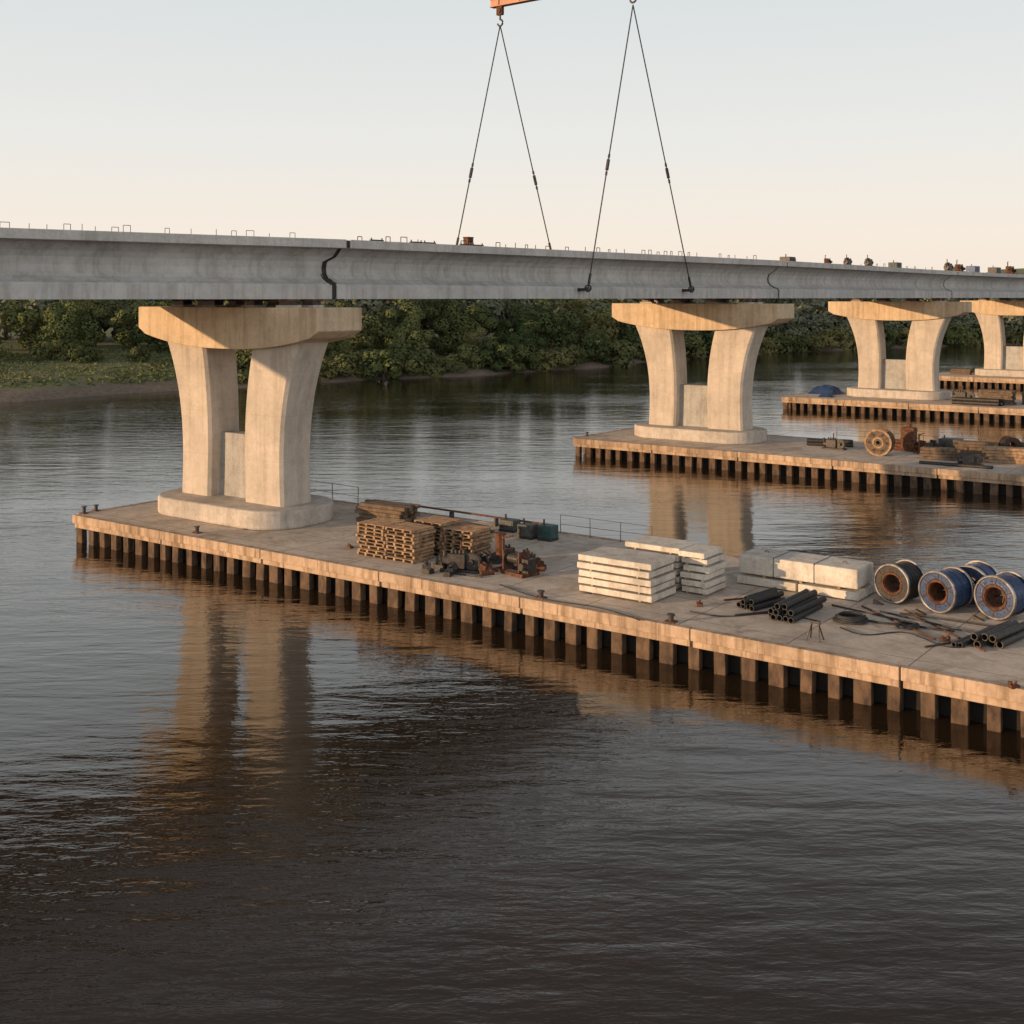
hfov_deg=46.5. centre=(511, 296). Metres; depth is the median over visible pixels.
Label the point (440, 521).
wooden pallet
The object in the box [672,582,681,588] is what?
concrete slab
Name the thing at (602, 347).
riverside bush
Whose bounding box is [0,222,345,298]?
bridge girder
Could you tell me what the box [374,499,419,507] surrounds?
timber beam
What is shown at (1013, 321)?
broadleaf tree
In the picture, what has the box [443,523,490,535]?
wooden pallet
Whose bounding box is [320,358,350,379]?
riverside bush
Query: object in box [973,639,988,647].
pipe
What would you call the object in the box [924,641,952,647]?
steel bar
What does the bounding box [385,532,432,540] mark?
wooden pallet
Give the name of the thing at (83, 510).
mooring bollard
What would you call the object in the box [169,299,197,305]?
broadleaf tree
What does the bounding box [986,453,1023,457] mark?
timber beam
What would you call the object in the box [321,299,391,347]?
broadleaf tree
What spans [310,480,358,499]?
railing
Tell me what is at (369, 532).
wooden pallet
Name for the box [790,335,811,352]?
riverside bush
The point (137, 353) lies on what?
riverside bush
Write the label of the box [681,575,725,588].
concrete slab
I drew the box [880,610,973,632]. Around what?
steel bar
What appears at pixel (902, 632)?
cable
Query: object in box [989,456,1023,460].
timber beam
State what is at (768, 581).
concrete slab
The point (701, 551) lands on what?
concrete slab
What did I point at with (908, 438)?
rusty tank
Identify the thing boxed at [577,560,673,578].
concrete slab
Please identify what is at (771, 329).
broadleaf tree
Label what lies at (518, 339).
broadleaf tree
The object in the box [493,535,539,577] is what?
rusty winch
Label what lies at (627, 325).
broadleaf tree
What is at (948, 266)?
engine pump
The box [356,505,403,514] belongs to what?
timber beam
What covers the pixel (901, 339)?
riverside bush
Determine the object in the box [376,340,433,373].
riverside bush
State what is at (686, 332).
broadleaf tree
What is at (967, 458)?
engine pump
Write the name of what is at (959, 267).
rusty winch
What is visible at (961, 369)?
timber beam
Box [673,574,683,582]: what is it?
concrete slab
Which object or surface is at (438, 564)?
scrap metal
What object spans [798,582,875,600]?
concrete slab
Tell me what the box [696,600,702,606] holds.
metal fitting
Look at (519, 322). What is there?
broadleaf tree
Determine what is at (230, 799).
river
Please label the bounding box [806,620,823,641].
steel trestle
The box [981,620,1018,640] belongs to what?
pipe
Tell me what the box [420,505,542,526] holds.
pipeline
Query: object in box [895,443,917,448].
pipe
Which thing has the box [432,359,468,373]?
riverside bush
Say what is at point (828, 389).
tarpaulin
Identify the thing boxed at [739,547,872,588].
concrete beam
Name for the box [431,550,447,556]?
wooden pallet
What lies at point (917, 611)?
wheel chock
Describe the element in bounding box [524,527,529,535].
door
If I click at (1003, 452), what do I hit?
timber beam
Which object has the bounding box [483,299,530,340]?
broadleaf tree
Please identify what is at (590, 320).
broadleaf tree
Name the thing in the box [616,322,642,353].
broadleaf tree
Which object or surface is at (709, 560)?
concrete slab
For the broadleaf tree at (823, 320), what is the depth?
312.54 m
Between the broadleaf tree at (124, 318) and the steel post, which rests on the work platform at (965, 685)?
the steel post
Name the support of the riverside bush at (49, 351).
on the ground at (36, 391)
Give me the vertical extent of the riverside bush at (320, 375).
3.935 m
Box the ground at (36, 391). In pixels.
[0,268,1023,402]
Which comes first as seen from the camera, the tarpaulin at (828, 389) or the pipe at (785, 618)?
the pipe at (785, 618)
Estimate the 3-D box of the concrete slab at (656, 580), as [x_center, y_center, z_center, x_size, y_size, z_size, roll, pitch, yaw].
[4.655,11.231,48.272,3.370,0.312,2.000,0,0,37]
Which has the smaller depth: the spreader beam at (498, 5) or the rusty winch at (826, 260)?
the spreader beam at (498, 5)
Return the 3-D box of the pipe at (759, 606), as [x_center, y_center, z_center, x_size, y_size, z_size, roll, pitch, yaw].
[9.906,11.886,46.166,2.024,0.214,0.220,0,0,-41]
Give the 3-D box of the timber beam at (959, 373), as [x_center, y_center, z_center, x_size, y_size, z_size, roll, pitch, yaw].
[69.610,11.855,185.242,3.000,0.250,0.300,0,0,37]
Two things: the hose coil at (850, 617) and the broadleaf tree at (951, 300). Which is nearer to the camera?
the hose coil at (850, 617)
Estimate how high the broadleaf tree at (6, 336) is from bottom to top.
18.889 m
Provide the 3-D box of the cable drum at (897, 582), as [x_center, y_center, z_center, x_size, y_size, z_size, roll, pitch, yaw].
[15.325,11.225,47.118,1.320,1.550,1.550,0,0,-42]
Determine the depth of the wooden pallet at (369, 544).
55.18 m
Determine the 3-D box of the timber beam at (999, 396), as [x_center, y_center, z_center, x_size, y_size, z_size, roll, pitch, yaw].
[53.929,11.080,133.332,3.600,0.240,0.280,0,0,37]
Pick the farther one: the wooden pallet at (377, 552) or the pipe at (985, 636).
the wooden pallet at (377, 552)
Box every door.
[506,522,511,528]
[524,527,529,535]
[544,528,548,537]
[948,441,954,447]
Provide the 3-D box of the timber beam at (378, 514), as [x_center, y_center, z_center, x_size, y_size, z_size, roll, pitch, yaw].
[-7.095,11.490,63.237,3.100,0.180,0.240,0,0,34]
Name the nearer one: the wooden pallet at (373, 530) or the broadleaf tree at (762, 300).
the wooden pallet at (373, 530)
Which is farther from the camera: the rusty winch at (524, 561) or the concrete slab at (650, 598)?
the rusty winch at (524, 561)
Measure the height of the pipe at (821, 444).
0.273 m
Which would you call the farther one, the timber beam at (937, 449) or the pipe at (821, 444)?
the pipe at (821, 444)
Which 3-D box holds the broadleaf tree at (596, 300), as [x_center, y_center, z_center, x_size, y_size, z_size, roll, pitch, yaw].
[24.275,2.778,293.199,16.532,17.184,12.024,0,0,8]
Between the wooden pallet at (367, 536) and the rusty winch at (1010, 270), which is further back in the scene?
the rusty winch at (1010, 270)
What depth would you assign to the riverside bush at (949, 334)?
325.06 m
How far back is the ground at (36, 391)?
185.41 m
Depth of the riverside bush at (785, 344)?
287.88 m
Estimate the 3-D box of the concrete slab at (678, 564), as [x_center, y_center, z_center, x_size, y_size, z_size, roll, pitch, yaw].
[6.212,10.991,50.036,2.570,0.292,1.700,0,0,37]
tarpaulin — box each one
[807,384,843,394]
[818,393,835,397]
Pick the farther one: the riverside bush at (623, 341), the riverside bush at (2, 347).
the riverside bush at (623, 341)
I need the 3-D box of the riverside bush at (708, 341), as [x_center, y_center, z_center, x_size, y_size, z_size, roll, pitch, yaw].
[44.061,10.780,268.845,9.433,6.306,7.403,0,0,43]
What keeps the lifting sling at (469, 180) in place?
hanging from the spreader beam at (498, 5)
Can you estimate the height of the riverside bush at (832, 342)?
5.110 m
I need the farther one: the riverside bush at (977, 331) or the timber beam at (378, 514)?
the riverside bush at (977, 331)
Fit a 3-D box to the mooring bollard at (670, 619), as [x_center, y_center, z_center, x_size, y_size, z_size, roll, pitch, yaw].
[5.871,11.850,44.049,0.420,0.300,0.300,0,0,36]
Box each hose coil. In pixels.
[832,611,896,624]
[895,620,954,631]
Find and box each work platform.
[72,500,1023,737]
[573,427,1023,497]
[782,391,1023,422]
[939,372,1023,388]
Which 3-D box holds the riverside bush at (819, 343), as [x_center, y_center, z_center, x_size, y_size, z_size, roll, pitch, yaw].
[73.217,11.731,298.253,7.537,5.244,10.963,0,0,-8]
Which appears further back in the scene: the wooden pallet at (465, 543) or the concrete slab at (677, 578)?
the wooden pallet at (465, 543)
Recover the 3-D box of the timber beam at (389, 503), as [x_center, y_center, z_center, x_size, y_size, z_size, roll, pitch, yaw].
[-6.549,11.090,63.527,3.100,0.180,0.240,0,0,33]
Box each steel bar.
[440,570,481,577]
[724,597,743,600]
[735,611,767,614]
[832,604,902,620]
[861,605,935,639]
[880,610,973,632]
[900,612,993,626]
[904,609,985,651]
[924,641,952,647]
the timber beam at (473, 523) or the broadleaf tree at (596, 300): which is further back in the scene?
the broadleaf tree at (596, 300)
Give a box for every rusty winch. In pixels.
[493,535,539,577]
[824,255,831,262]
[914,433,942,453]
[955,260,965,271]
[1003,261,1016,273]
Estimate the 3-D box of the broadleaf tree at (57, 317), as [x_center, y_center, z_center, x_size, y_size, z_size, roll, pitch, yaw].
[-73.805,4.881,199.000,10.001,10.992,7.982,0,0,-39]
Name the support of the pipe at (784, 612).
on the pipe at (779, 617)
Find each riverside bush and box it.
[0,340,12,362]
[28,339,75,360]
[67,346,103,363]
[126,346,150,361]
[236,353,251,383]
[317,368,322,383]
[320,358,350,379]
[330,350,372,378]
[357,348,404,378]
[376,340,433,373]
[396,348,443,377]
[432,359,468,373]
[447,345,486,368]
[476,339,512,371]
[492,343,528,372]
[507,344,540,371]
[523,349,568,371]
[542,347,580,368]
[568,344,587,364]
[582,337,613,363]
[587,341,638,366]
[611,339,634,361]
[631,336,645,360]
[684,333,707,358]
[691,331,713,356]
[759,337,779,353]
[761,331,799,352]
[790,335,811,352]
[793,334,824,349]
[808,334,839,350]
[818,326,855,349]
[839,336,856,349]
[884,325,896,347]
[885,327,909,346]
[942,322,958,345]
[946,323,973,346]
[953,329,980,345]
[972,321,983,344]
[1005,325,1021,344]
[1007,322,1023,342]
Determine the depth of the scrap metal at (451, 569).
51.30 m
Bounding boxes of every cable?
[500,584,639,620]
[690,611,819,621]
[840,627,964,647]
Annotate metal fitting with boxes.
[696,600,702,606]
[940,635,949,641]
[1008,680,1019,688]
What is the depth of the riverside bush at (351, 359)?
194.13 m
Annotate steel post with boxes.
[493,532,506,562]
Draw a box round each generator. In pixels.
[517,518,538,539]
[537,519,558,541]
[780,254,795,260]
[888,260,901,267]
[938,435,962,447]
[988,267,1000,272]
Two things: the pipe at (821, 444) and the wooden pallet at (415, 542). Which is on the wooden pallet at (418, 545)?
the wooden pallet at (415, 542)
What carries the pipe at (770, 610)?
on the pipe at (772, 616)
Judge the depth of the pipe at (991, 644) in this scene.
40.97 m
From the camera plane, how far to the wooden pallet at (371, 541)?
55.14 m
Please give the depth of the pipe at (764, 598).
46.22 m
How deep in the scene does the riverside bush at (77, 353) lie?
191.75 m
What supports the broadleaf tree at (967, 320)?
on the ground at (36, 391)
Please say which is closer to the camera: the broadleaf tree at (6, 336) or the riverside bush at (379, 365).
the riverside bush at (379, 365)
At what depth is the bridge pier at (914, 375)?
141.31 m
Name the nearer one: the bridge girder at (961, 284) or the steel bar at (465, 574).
the steel bar at (465, 574)
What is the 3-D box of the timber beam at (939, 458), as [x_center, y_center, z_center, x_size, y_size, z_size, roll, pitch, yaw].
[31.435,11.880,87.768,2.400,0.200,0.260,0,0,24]
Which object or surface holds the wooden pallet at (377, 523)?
on the wooden pallet at (373, 530)
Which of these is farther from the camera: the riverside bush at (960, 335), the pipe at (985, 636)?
the riverside bush at (960, 335)
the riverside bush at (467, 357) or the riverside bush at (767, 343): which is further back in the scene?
the riverside bush at (767, 343)
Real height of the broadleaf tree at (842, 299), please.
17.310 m
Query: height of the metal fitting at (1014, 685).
0.224 m
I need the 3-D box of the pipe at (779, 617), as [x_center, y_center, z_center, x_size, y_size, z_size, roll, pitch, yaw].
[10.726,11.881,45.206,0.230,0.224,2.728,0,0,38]
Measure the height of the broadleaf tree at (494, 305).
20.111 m
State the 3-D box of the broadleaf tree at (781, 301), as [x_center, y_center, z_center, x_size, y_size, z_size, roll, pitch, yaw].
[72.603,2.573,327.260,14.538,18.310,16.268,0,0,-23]
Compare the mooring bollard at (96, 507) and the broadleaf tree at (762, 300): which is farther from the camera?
the broadleaf tree at (762, 300)
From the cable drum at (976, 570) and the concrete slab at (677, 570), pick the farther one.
the concrete slab at (677, 570)
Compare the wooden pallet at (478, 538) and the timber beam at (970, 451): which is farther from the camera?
the timber beam at (970, 451)
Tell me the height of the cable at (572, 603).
0.038 m
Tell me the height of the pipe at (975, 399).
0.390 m
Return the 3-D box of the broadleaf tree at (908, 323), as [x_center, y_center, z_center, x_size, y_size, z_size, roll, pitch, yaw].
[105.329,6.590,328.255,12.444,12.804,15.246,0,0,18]
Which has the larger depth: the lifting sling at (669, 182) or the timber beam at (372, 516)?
the lifting sling at (669, 182)
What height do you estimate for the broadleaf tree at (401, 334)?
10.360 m
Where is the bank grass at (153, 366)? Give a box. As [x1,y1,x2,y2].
[0,342,335,387]
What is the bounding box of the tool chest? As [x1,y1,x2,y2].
[463,237,473,245]
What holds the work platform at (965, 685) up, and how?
in the river
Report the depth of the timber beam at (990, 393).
133.11 m
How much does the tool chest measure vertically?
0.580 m
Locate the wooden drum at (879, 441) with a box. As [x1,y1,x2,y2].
[864,428,894,455]
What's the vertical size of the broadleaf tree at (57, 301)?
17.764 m
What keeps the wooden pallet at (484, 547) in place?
on the wooden pallet at (481, 551)
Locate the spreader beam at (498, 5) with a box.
[490,0,636,26]
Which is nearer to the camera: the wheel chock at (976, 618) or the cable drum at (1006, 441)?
the wheel chock at (976, 618)
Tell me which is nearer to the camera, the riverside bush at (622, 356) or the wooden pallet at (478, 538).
the wooden pallet at (478, 538)
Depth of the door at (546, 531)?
58.52 m
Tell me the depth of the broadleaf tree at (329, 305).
228.56 m
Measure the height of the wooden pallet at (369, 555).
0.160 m
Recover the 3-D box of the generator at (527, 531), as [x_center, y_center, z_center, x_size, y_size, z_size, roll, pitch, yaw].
[0.784,11.525,59.385,0.867,0.950,0.757,0,0,36]
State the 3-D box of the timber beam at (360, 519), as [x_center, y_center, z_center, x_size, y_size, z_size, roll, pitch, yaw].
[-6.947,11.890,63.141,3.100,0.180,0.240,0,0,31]
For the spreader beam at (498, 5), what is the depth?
90.23 m
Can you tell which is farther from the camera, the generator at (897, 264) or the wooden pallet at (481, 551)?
the generator at (897, 264)
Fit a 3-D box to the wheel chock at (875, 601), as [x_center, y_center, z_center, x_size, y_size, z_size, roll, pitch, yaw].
[14.330,11.917,46.608,0.400,0.160,0.200,0,0,36]
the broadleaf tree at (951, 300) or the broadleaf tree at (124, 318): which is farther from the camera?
the broadleaf tree at (951, 300)
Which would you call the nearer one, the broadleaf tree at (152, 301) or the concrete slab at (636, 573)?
the concrete slab at (636, 573)
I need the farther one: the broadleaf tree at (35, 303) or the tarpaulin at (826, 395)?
the broadleaf tree at (35, 303)
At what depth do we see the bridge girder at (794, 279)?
118.09 m
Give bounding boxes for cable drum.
[874,559,924,603]
[918,566,973,613]
[959,560,997,606]
[974,570,1023,619]
[998,436,1020,446]
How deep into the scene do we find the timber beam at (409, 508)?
62.94 m
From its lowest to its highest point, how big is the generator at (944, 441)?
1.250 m
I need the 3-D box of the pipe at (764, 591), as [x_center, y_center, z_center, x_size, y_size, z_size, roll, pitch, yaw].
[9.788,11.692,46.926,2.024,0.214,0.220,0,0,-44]
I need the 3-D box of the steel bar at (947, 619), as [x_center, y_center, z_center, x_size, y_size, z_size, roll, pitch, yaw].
[16.744,11.960,43.821,4.910,0.070,0.070,0,0,33]
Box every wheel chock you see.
[873,599,883,604]
[915,609,926,614]
[973,615,984,621]
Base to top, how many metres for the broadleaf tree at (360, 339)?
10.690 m
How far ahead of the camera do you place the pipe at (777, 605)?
45.02 m
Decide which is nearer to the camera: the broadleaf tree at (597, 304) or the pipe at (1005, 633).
the pipe at (1005, 633)
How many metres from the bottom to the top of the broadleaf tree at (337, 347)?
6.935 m
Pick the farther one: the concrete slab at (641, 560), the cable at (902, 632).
the concrete slab at (641, 560)
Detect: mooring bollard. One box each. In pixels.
[80,506,88,513]
[91,504,100,511]
[192,526,201,533]
[535,590,546,598]
[664,613,677,623]
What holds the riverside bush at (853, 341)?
on the ground at (36, 391)
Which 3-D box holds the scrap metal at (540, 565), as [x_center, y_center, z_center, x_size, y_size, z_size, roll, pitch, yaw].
[1.253,11.702,52.416,0.433,0.590,0.610,0,0,12]
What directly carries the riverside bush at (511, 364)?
on the ground at (36, 391)
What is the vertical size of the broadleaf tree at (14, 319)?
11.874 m
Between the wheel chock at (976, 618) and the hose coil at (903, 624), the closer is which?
the hose coil at (903, 624)
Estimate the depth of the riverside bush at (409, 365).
199.42 m
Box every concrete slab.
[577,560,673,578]
[578,546,674,570]
[578,576,674,593]
[579,568,675,586]
[579,583,675,602]
[625,535,697,553]
[625,547,682,561]
[671,561,685,567]
[671,566,683,574]
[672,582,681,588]
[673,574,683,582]
[678,544,722,559]
[680,568,724,581]
[681,553,725,566]
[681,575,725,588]
[682,581,725,595]
[684,560,727,574]
[737,573,798,590]
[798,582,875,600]
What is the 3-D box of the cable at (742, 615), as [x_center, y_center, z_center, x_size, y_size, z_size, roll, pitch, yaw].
[9.105,11.970,44.897,4.798,0.038,0.816,0,0,11]
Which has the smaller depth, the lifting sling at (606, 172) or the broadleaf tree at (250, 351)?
the lifting sling at (606, 172)
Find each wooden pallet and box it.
[356,531,385,540]
[357,517,404,529]
[357,524,386,533]
[357,528,386,536]
[357,539,391,547]
[357,550,390,558]
[358,536,391,544]
[358,546,391,555]
[360,543,383,550]
[384,547,432,556]
[385,522,433,534]
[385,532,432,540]
[385,554,433,563]
[386,536,433,544]
[386,539,433,548]
[386,543,434,552]
[387,529,435,537]
[387,550,433,559]
[414,515,461,526]
[419,522,459,530]
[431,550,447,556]
[433,532,447,537]
[433,546,442,552]
[434,535,443,541]
[434,542,442,548]
[442,541,489,549]
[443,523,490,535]
[443,530,489,538]
[443,544,490,551]
[443,547,490,553]
[444,533,491,541]
[444,537,491,546]
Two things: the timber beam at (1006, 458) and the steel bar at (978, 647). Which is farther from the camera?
the timber beam at (1006, 458)
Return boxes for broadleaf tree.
[0,299,27,339]
[0,299,52,349]
[0,299,96,340]
[35,299,101,351]
[37,299,124,340]
[66,299,122,346]
[90,299,164,339]
[108,299,160,346]
[119,299,194,338]
[129,299,173,351]
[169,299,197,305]
[223,299,267,352]
[236,349,252,356]
[299,301,339,306]
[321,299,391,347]
[326,301,381,350]
[326,338,353,358]
[364,299,447,347]
[365,299,422,351]
[387,308,434,354]
[415,299,463,354]
[417,299,507,343]
[439,299,498,352]
[462,327,498,356]
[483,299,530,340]
[493,300,529,343]
[502,299,588,341]
[509,320,549,352]
[524,299,583,349]
[542,300,619,341]
[553,299,622,343]
[582,325,610,358]
[584,299,640,337]
[597,299,634,338]
[601,299,641,339]
[613,322,643,348]
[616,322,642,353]
[663,298,702,343]
[690,298,717,339]
[718,298,765,303]
[730,298,777,345]
[763,298,805,326]
[765,313,809,338]
[786,298,840,334]
[795,298,828,314]
[798,298,845,309]
[802,298,852,336]
[829,318,853,333]
[872,298,907,336]
[884,298,911,336]
[920,298,952,320]
[928,298,971,317]
[948,314,978,333]
[955,298,1017,312]
[970,298,1023,337]
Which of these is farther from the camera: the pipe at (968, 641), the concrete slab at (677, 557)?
the concrete slab at (677, 557)
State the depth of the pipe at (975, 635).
41.11 m
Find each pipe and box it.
[741,591,775,604]
[744,587,777,598]
[746,597,780,609]
[749,591,783,604]
[749,597,785,610]
[768,606,774,613]
[770,614,776,619]
[773,608,782,614]
[774,589,808,608]
[776,613,787,620]
[781,589,816,609]
[782,595,816,614]
[783,615,793,621]
[788,596,826,615]
[788,603,822,623]
[807,439,851,443]
[808,442,852,446]
[893,446,915,451]
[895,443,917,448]
[919,461,992,468]
[928,461,987,465]
[951,626,990,646]
[952,397,998,402]
[952,400,998,405]
[958,638,975,646]
[971,620,1010,640]
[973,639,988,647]
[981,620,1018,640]
[988,641,996,646]
[989,621,1023,642]
[996,630,1023,648]
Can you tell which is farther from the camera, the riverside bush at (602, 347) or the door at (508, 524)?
the riverside bush at (602, 347)
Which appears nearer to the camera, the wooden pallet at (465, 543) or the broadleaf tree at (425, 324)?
the wooden pallet at (465, 543)
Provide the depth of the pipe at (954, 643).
41.17 m
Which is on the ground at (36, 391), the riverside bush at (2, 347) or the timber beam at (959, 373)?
the riverside bush at (2, 347)
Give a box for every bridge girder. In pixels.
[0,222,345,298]
[320,236,786,298]
[767,259,957,297]
[943,271,1023,297]
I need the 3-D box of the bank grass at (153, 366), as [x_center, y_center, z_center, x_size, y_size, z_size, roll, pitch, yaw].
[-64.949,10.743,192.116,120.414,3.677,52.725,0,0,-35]
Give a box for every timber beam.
[355,509,401,518]
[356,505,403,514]
[356,517,369,520]
[359,502,406,511]
[360,514,407,521]
[365,499,411,505]
[365,501,412,509]
[366,502,411,510]
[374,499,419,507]
[461,520,488,526]
[919,453,953,457]
[920,447,954,451]
[920,450,954,454]
[922,456,956,460]
[950,369,970,370]
[950,370,970,372]
[950,372,970,374]
[953,440,991,442]
[954,443,993,447]
[958,441,997,445]
[958,450,982,453]
[959,447,983,450]
[978,390,1011,392]
[978,394,1011,397]
[979,392,1012,395]
[979,397,1012,399]
[982,450,1023,454]
[983,459,1023,463]
[984,447,1023,451]
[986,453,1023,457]
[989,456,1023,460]
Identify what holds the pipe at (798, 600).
on the pipe at (784, 612)
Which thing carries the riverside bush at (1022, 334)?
on the ground at (36, 391)
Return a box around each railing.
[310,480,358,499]
[560,515,651,541]
[836,429,984,440]
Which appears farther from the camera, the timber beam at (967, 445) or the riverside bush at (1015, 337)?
the riverside bush at (1015, 337)
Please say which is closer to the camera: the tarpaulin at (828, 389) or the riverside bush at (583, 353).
the tarpaulin at (828, 389)
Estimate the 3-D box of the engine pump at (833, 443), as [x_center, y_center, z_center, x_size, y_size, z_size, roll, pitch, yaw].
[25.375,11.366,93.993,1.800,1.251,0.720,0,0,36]
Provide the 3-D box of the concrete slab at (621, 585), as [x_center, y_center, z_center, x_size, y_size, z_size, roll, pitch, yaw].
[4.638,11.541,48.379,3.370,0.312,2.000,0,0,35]
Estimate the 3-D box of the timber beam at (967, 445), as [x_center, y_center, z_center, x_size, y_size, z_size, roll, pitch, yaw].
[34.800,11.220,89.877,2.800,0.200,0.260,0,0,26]
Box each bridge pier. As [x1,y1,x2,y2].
[139,299,361,529]
[612,298,793,444]
[828,298,971,399]
[960,298,1023,376]
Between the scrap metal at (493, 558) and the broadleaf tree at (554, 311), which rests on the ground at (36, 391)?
the broadleaf tree at (554, 311)
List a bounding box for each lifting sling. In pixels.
[456,26,499,244]
[500,27,551,248]
[584,5,633,290]
[633,6,694,291]
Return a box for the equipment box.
[499,514,520,532]
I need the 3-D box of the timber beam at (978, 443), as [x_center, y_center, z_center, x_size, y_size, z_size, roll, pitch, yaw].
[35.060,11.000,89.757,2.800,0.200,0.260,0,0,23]
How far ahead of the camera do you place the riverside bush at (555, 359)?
217.01 m
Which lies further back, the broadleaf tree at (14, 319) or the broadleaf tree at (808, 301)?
the broadleaf tree at (808, 301)
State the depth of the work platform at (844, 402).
135.70 m
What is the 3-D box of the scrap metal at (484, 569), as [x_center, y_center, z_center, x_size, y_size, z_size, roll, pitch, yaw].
[-1.122,11.701,51.521,0.663,0.592,0.383,0,0,-21]
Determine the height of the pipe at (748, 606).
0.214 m
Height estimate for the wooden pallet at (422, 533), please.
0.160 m
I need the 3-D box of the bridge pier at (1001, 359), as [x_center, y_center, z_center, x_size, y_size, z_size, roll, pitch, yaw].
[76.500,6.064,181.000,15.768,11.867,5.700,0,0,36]
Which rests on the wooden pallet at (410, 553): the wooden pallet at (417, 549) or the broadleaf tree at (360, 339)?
the wooden pallet at (417, 549)
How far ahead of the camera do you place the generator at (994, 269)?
160.99 m
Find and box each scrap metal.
[422,560,433,573]
[432,555,446,569]
[443,561,457,576]
[465,547,479,554]
[478,561,494,575]
[479,553,489,564]
[481,549,499,563]
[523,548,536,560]
[536,557,545,570]
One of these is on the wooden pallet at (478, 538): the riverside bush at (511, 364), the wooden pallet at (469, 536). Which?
the wooden pallet at (469, 536)
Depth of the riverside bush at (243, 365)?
180.15 m
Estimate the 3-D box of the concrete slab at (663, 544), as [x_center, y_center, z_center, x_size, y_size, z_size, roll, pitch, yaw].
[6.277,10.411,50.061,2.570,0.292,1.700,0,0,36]
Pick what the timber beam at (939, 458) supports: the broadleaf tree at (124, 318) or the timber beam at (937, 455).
the timber beam at (937, 455)
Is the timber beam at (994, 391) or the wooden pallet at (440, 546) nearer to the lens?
the wooden pallet at (440, 546)
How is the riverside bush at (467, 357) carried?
on the ground at (36, 391)
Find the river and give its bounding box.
[0,345,1023,1023]
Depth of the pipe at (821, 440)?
96.15 m
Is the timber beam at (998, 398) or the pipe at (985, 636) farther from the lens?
the timber beam at (998, 398)
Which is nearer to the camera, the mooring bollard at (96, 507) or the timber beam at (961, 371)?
the mooring bollard at (96, 507)
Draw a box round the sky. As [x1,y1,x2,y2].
[0,0,1023,272]
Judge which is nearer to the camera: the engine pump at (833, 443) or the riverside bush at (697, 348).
the engine pump at (833, 443)
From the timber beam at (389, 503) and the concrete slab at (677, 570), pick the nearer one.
the concrete slab at (677, 570)
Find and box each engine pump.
[440,541,481,573]
[821,433,846,449]
[844,254,851,264]
[864,255,873,265]
[944,259,954,270]
[951,385,974,400]
[957,448,982,464]
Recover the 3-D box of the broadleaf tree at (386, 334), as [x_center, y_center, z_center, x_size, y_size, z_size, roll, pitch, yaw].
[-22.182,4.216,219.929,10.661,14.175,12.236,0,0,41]
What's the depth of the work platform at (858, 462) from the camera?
90.44 m
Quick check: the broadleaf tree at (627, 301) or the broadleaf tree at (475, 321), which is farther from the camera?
the broadleaf tree at (627, 301)
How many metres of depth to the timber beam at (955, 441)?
90.62 m
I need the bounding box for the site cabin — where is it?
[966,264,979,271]
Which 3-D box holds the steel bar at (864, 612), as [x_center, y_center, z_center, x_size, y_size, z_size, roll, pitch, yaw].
[13.469,11.960,45.190,0.070,0.070,3.089,0,0,-42]
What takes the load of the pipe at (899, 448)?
on the work platform at (858, 462)
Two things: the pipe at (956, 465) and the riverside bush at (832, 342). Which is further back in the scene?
the riverside bush at (832, 342)
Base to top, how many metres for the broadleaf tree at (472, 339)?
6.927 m
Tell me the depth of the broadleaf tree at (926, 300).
332.37 m
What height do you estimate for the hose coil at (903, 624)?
0.211 m
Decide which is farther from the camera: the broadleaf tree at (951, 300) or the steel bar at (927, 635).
the broadleaf tree at (951, 300)
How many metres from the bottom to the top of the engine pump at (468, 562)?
1.251 m
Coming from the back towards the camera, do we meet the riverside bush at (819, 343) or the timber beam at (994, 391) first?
the riverside bush at (819, 343)
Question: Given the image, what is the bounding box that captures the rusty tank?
[900,423,917,450]
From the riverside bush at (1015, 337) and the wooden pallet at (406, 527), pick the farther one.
the riverside bush at (1015, 337)
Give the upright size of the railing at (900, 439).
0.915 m
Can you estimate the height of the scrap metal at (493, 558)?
0.597 m
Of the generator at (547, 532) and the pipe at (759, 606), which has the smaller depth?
the pipe at (759, 606)
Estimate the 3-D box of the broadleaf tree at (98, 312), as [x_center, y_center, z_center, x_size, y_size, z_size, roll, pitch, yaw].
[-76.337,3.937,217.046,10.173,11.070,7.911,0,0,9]
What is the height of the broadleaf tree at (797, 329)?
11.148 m
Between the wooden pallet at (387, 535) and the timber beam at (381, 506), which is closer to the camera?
the wooden pallet at (387, 535)
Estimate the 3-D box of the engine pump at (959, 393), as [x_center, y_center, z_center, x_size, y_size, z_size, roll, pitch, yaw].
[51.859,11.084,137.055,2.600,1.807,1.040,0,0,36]
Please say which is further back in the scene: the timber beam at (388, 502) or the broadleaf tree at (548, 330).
the broadleaf tree at (548, 330)
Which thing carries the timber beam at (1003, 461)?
on the work platform at (858, 462)
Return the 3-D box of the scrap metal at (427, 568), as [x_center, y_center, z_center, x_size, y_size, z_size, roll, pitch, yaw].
[-3.658,11.702,51.821,0.606,0.590,0.383,0,0,44]
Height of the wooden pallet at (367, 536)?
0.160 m
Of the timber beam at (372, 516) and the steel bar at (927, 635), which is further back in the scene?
the timber beam at (372, 516)
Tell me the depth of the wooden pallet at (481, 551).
55.11 m
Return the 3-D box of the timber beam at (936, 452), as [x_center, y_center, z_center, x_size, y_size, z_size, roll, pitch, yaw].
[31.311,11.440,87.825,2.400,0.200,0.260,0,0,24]
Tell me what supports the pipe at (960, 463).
on the work platform at (858, 462)
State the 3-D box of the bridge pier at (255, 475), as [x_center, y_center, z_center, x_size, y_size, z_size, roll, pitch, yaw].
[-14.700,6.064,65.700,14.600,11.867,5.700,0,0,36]
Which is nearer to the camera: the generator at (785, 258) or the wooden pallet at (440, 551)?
the wooden pallet at (440, 551)

